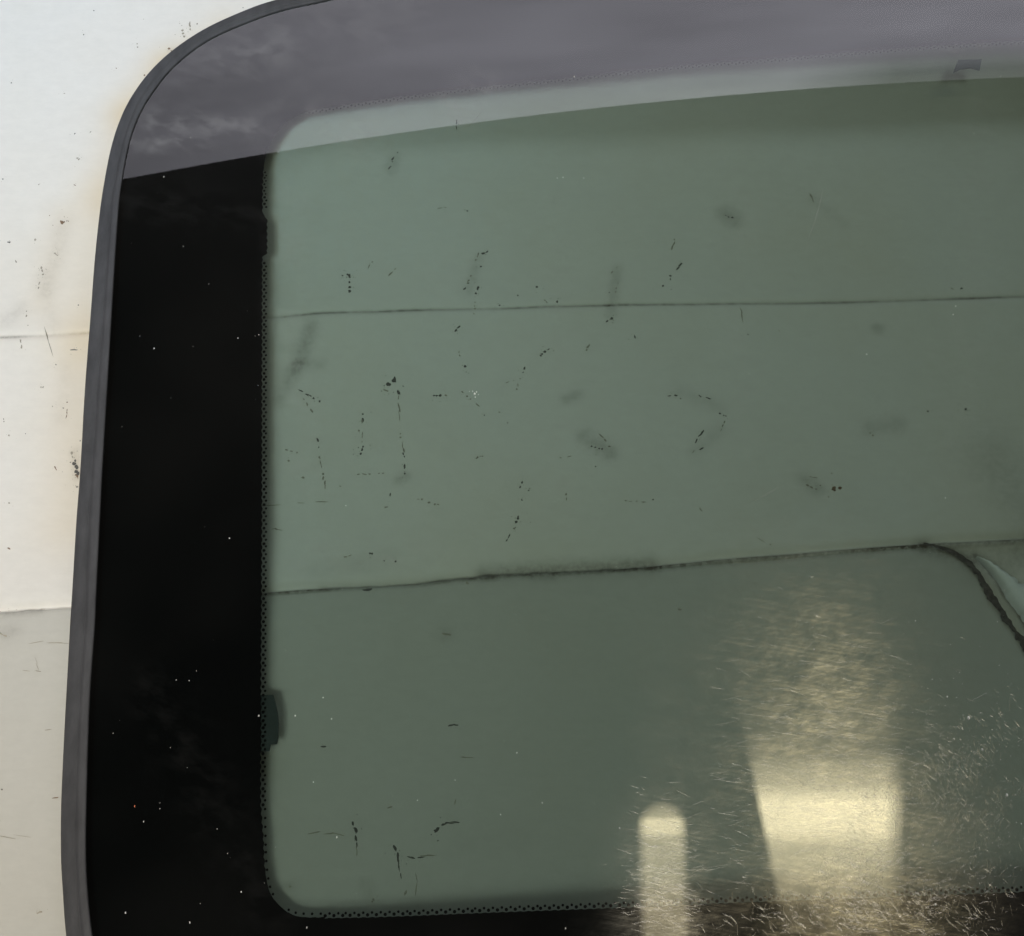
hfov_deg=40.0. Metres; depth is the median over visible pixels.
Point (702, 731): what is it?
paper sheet
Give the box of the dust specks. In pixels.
[119,76,1021,928]
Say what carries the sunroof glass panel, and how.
on the paper sheet at (652, 318)
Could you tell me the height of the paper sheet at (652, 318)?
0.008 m
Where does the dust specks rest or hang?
on the sunroof glass panel
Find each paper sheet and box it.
[0,0,1023,635]
[0,543,1023,935]
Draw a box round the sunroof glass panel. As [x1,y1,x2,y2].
[61,0,1023,935]

